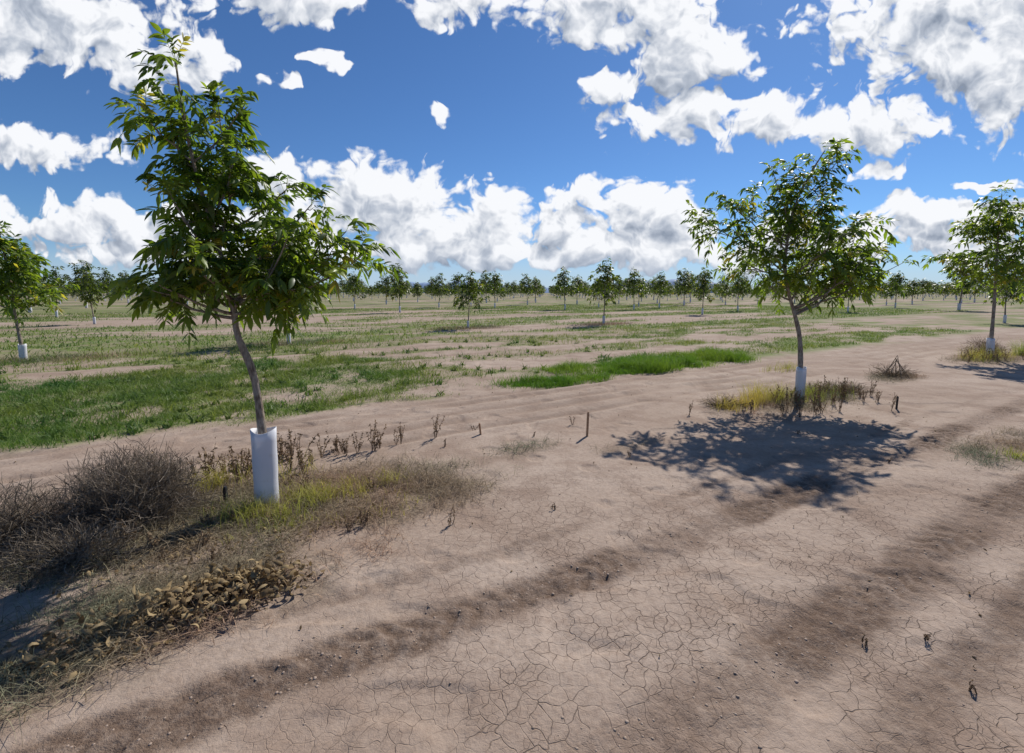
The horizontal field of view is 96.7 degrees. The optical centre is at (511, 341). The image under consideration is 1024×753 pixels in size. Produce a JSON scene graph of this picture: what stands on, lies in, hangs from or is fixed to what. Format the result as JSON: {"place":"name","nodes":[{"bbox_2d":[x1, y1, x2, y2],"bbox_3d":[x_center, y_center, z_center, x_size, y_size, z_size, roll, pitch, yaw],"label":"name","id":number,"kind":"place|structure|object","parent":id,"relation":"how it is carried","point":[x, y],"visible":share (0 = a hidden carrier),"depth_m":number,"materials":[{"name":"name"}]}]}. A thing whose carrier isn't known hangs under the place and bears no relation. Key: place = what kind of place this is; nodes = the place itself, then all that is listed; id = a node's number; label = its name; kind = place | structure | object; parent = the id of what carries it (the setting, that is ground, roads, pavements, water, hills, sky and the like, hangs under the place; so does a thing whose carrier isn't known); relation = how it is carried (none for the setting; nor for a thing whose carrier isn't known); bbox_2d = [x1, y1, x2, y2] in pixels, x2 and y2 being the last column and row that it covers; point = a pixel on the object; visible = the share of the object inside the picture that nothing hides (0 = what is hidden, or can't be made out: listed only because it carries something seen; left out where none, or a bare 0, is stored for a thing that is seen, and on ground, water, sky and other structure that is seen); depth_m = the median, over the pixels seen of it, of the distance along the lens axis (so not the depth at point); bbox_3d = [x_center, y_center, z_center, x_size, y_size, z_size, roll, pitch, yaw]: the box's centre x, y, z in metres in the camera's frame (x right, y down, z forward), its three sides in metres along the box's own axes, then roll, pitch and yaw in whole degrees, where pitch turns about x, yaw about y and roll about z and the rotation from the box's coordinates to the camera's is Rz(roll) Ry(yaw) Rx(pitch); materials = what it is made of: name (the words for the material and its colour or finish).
{"place":"outdoors","nodes":[
{"label":"outdoors","id":0,"kind":"place"},
{"bbox_2d":[9,471,375,592],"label":"dead weeds","id":1,"kind":"object","parent":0,"point":[206,538],"visible":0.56,"depth_m":2.89,"materials":[{"name":"brown plant"}]},
{"bbox_2d":[408,281,548,292],"bbox_3d":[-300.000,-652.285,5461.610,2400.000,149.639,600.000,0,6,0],"label":"hills","id":2,"kind":"structure","parent":0,"point":[423,284],"depth_m":5320.53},
{"bbox_2d":[0,303,970,451],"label":"green grass","id":3,"kind":"structure","parent":0,"point":[664,363],"depth_m":9.46,"materials":[{"name":"green plant"}]},
{"bbox_2d":[0,293,1023,752],"bbox_3d":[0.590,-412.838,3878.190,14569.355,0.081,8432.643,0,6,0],"label":"ground","id":4,"kind":"structure","parent":0,"point":[542,665],"depth_m":2.78,"materials":[{"name":"soil"}]},
{"bbox_2d":[0,221,81,360],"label":"pecan tree","id":5,"kind":"object","parent":4,"relation":"on","point":[15,272],"visible":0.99,"depth_m":10.49,"materials":[{"name":"green plant"}]},
{"bbox_2d":[0,472,95,558],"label":"dry bush","id":6,"kind":"object","parent":4,"relation":"on","point":[12,518],"visible":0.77,"depth_m":2.97,"materials":[{"name":"brown plant"}]},
{"bbox_2d":[41,266,74,316],"bbox_3d":[-29.847,-3.278,29.980,1.913,3.477,2.256,-1,6,-13],"label":"pecan tree","id":7,"kind":"object","parent":4,"relation":"on","point":[54,273],"visible":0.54,"depth_m":29.82,"materials":[{"name":"green plant"}]},
{"bbox_2d":[0,504,175,590],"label":"dry bush","id":8,"kind":"object","parent":4,"relation":"on","point":[68,553],"visible":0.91,"depth_m":2.66,"materials":[{"name":"brown plant"}]},
{"bbox_2d":[69,268,109,323],"bbox_3d":[-21.552,-2.249,23.092,1.575,2.863,1.858,0,6,0],"label":"pecan tree","id":9,"kind":"object","parent":4,"relation":"on","point":[88,298],"visible":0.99,"depth_m":22.98,"materials":[{"name":"green plant"}]},
{"bbox_2d":[31,432,234,543],"bbox_3d":[-2.664,0.965,3.238,1.327,0.620,1.012,0,6,0],"label":"dry bush","id":10,"kind":"object","parent":4,"relation":"on","point":[149,490],"visible":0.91,"depth_m":3.15,"materials":[{"name":"brown plant"}]},
{"bbox_2d":[0,490,400,687],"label":"dead leaf pile","id":11,"kind":"object","parent":4,"relation":"on","point":[232,584],"visible":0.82,"depth_m":2.27,"materials":[{"name":"brown plant"}]},
{"bbox_2d":[223,486,227,501],"bbox_3d":[-2.168,1.184,3.445,0.025,0.180,0.022,0,6,0],"label":"irrigation stake","id":12,"kind":"object","parent":4,"relation":"on","point":[225,490],"visible":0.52,"depth_m":3.43,"materials":[{"name":"plastic"}]},
{"bbox_2d":[100,21,406,509],"bbox_3d":[-1.763,-0.398,3.246,1.839,3.408,1.380,1,6,12],"label":"pecan tree","id":13,"kind":"object","parent":4,"relation":"on","point":[263,278],"visible":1,"depth_m":3.10,"materials":[{"name":"green plant"}]},
{"bbox_2d":[257,264,309,343],"bbox_3d":[-7.009,-1.397,14.043,2.121,3.085,1.896,5,8,38],"label":"pecan tree","id":14,"kind":"object","parent":4,"relation":"on","point":[288,320],"visible":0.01,"depth_m":14.23,"materials":[{"name":"green plant"}]},
{"bbox_2d":[133,414,444,483],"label":"dead weeds","id":15,"kind":"object","parent":4,"relation":"on","point":[281,452],"visible":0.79,"depth_m":4.23,"materials":[{"name":"brown plant"}]},
{"bbox_2d":[341,271,370,308],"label":"pecan tree","id":16,"kind":"object","parent":4,"relation":"on","point":[355,289],"visible":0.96,"depth_m":44.59,"materials":[{"name":"green plant"}]},
{"bbox_2d":[393,429,399,444],"bbox_3d":[-1.238,1.032,4.873,0.059,0.163,0.187,-3,7,-22],"label":"dead weed","id":17,"kind":"object","parent":4,"relation":"on","point":[397,440],"visible":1,"depth_m":4.91,"materials":[{"name":"brown plant"}]},
{"bbox_2d":[386,263,411,312],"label":"pecan tree","id":18,"kind":"object","parent":4,"relation":"on","point":[397,288],"visible":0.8,"depth_m":36.58,"materials":[{"name":"green plant"}]},
{"bbox_2d":[431,273,449,307],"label":"pecan tree","id":19,"kind":"object","parent":4,"relation":"on","point":[437,286],"visible":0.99,"depth_m":49.50,"materials":[{"name":"green plant"}]},
{"bbox_2d":[447,507,454,526],"bbox_3d":[-0.418,1.206,3.147,0.037,0.135,0.108,4,7,31],"label":"dead weed","id":20,"kind":"object","parent":4,"relation":"on","point":[448,521],"visible":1,"depth_m":3.15,"materials":[{"name":"brown plant"}]},
{"bbox_2d":[451,270,489,327],"bbox_3d":[-1.897,-1.903,20.605,1.628,2.701,1.865,-5,8,-37],"label":"pecan tree","id":21,"kind":"object","parent":4,"relation":"on","point":[470,291],"visible":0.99,"depth_m":20.49,"materials":[{"name":"green plant"}]},
{"bbox_2d":[481,270,509,307],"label":"pecan tree","id":22,"kind":"object","parent":4,"relation":"on","point":[495,279],"visible":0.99,"depth_m":47.54,"materials":[{"name":"green plant"}]},
{"bbox_2d":[6,244,1023,312],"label":"distant orchard trees","id":23,"kind":"object","parent":4,"relation":"on","point":[537,288],"visible":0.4,"depth_m":76.85,"materials":[{"name":"green plant"}]},
{"bbox_2d":[8,367,1023,752],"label":"soil clods","id":24,"kind":"object","parent":4,"relation":"on","point":[654,665],"visible":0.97,"depth_m":2.18,"materials":[{"name":"brown soil"}]},
{"bbox_2d":[549,266,577,309],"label":"pecan tree","id":25,"kind":"object","parent":4,"relation":"on","point":[563,279],"visible":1,"depth_m":42.57,"materials":[{"name":"green plant"}]},
{"bbox_2d":[586,412,588,436],"bbox_3d":[0.845,0.944,5.089,0.030,0.320,0.022,0,6,0],"label":"wooden stake","id":26,"kind":"object","parent":4,"relation":"on","point":[587,426],"visible":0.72,"depth_m":5.08,"materials":[{"name":"brown wood"}]},
{"bbox_2d":[590,276,609,306],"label":"pecan tree","id":27,"kind":"object","parent":4,"relation":"on","point":[593,292],"visible":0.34,"depth_m":49.60,"materials":[{"name":"green plant"}]},
{"bbox_2d":[186,337,1023,547],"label":"yellow weeds","id":28,"kind":"object","parent":4,"relation":"on","point":[756,398],"visible":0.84,"depth_m":3.69,"materials":[{"name":"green plant"}]},
{"bbox_2d":[583,257,626,322],"bbox_3d":[4.903,-2.534,22.932,2.076,3.480,2.191,-3,7,-24],"label":"pecan tree","id":29,"kind":"object","parent":4,"relation":"on","point":[606,270],"visible":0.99,"depth_m":22.93,"materials":[{"name":"green plant"}]},
{"bbox_2d":[619,268,647,309],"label":"pecan tree","id":30,"kind":"object","parent":4,"relation":"on","point":[633,282],"visible":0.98,"depth_m":42.59,"materials":[{"name":"green plant"}]},
{"bbox_2d":[649,271,674,307],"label":"pecan tree","id":31,"kind":"object","parent":4,"relation":"on","point":[660,285],"visible":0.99,"depth_m":47.38,"materials":[{"name":"green plant"}]},
{"bbox_2d":[689,266,717,314],"bbox_3d":[13.996,-3.696,33.385,1.956,3.562,2.280,1,6,10],"label":"pecan tree","id":32,"kind":"object","parent":4,"relation":"on","point":[704,282],"visible":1,"depth_m":33.19,"materials":[{"name":"green plant"}]},
{"bbox_2d":[696,393,745,408],"bbox_3d":[3.003,0.845,6.465,0.751,0.216,0.513,0,6,0],"label":"dry bush","id":33,"kind":"object","parent":4,"relation":"on","point":[711,402],"visible":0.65,"depth_m":6.46,"materials":[{"name":"brown plant"}]},
{"bbox_2d":[720,273,748,310],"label":"pecan tree","id":34,"kind":"object","parent":4,"relation":"on","point":[741,290],"visible":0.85,"depth_m":39.51,"materials":[{"name":"green plant"}]},
{"bbox_2d":[680,137,918,398],"bbox_3d":[4.242,-0.995,6.753,3.473,3.872,1.987,0,6,0],"label":"pecan tree","id":35,"kind":"object","parent":4,"relation":"on","point":[846,268],"visible":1,"depth_m":6.62,"materials":[{"name":"green plant"}]},
{"bbox_2d":[749,375,881,416],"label":"dead weeds","id":36,"kind":"object","parent":4,"relation":"on","point":[782,407],"visible":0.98,"depth_m":6.54,"materials":[{"name":"brown plant"}]},
{"bbox_2d":[810,379,879,395],"bbox_3d":[5.317,0.721,7.351,1.352,0.233,0.677,0,6,0],"label":"dry bush","id":37,"kind":"object","parent":4,"relation":"on","point":[848,390],"visible":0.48,"depth_m":7.29,"materials":[{"name":"brown plant"}]},
{"bbox_2d":[841,279,859,310],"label":"pecan tree","id":38,"kind":"object","parent":4,"relation":"on","point":[848,298],"visible":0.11,"depth_m":37.78,"materials":[{"name":"green plant"}]},
{"bbox_2d":[861,634,867,645],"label":"dead weed","id":39,"kind":"object","parent":4,"relation":"on","point":[866,641],"visible":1,"depth_m":2.11,"materials":[{"name":"brown plant"}]},
{"bbox_2d":[863,362,917,379],"bbox_3d":[7.306,0.536,8.716,1.042,0.302,0.703,0,6,0],"label":"dry bush","id":40,"kind":"object","parent":4,"relation":"on","point":[895,374],"visible":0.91,"depth_m":8.70,"materials":[{"name":"brown plant"}]},
{"bbox_2d":[882,355,909,378],"bbox_3d":[7.310,0.471,8.649,0.428,0.424,0.400,0,6,0],"label":"stick bundle","id":41,"kind":"object","parent":4,"relation":"on","point":[900,366],"visible":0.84,"depth_m":8.62,"materials":[{"name":"brown wood"}]},
{"bbox_2d":[895,396,898,408],"bbox_3d":[5.352,0.871,6.328,0.022,0.220,0.018,0,6,0],"label":"irrigation stake","id":42,"kind":"object","parent":4,"relation":"on","point":[897,400],"visible":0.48,"depth_m":6.32,"materials":[{"name":"plastic"}]},
{"bbox_2d":[881,270,913,307],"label":"pecan tree","id":43,"kind":"object","parent":4,"relation":"on","point":[897,278],"visible":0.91,"depth_m":49.40,"materials":[{"name":"green plant"}]},
{"bbox_2d":[923,633,931,640],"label":"dead weed","id":44,"kind":"object","parent":4,"relation":"on","point":[927,638],"visible":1,"depth_m":2.13,"materials":[{"name":"brown plant"}]},
{"bbox_2d":[921,179,1023,354],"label":"pecan tree","id":45,"kind":"object","parent":4,"relation":"on","point":[989,229],"visible":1,"depth_m":10.99,"materials":[{"name":"green plant"}]},
{"bbox_2d":[968,679,976,693],"bbox_3d":[1.894,1.416,1.871,0.024,0.054,0.034,0,6,0],"label":"dead weed","id":46,"kind":"object","parent":4,"relation":"on","point":[971,687],"visible":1,"depth_m":1.87,"materials":[{"name":"brown plant"}]},
{"bbox_2d":[956,333,1009,353],"bbox_3d":[12.625,0.049,12.095,1.212,0.554,1.069,0,6,0],"label":"dry bush","id":47,"kind":"object","parent":4,"relation":"on","point":[980,345],"visible":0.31,"depth_m":12.11,"materials":[{"name":"brown plant"}]},
{"bbox_2d":[960,342,1023,362],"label":"dead weeds","id":48,"kind":"object","parent":4,"relation":"on","point":[986,355],"visible":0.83,"depth_m":10.73,"materials":[{"name":"brown plant"}]},
{"bbox_2d":[973,269,1023,322],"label":"pecan tree","id":49,"kind":"object","parent":4,"relation":"on","point":[1018,293],"visible":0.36,"depth_m":23.89,"materials":[{"name":"green plant"}]},
{"bbox_2d":[0,321,1023,744],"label":"dry grass","id":50,"kind":"structure","parent":0,"point":[236,491],"depth_m":2.83,"materials":[{"name":"beige plant"}]},
{"bbox_2d":[0,0,1023,292],"label":"sky","id":51,"kind":"structure","parent":0,"point":[511,138],"materials":[{"name":"blue"}]},
{"bbox_2d":[1,367,1023,752],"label":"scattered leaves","id":52,"kind":"object","parent":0,"point":[649,527],"depth_m":3.15,"materials":[{"name":"brown plant"}]},
{"bbox_2d":[615,279,770,292],"bbox_3d":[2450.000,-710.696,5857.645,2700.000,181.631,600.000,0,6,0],"label":"hills","id":53,"kind":"structure","parent":0,"point":[671,281],"depth_m":5718.50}
]}

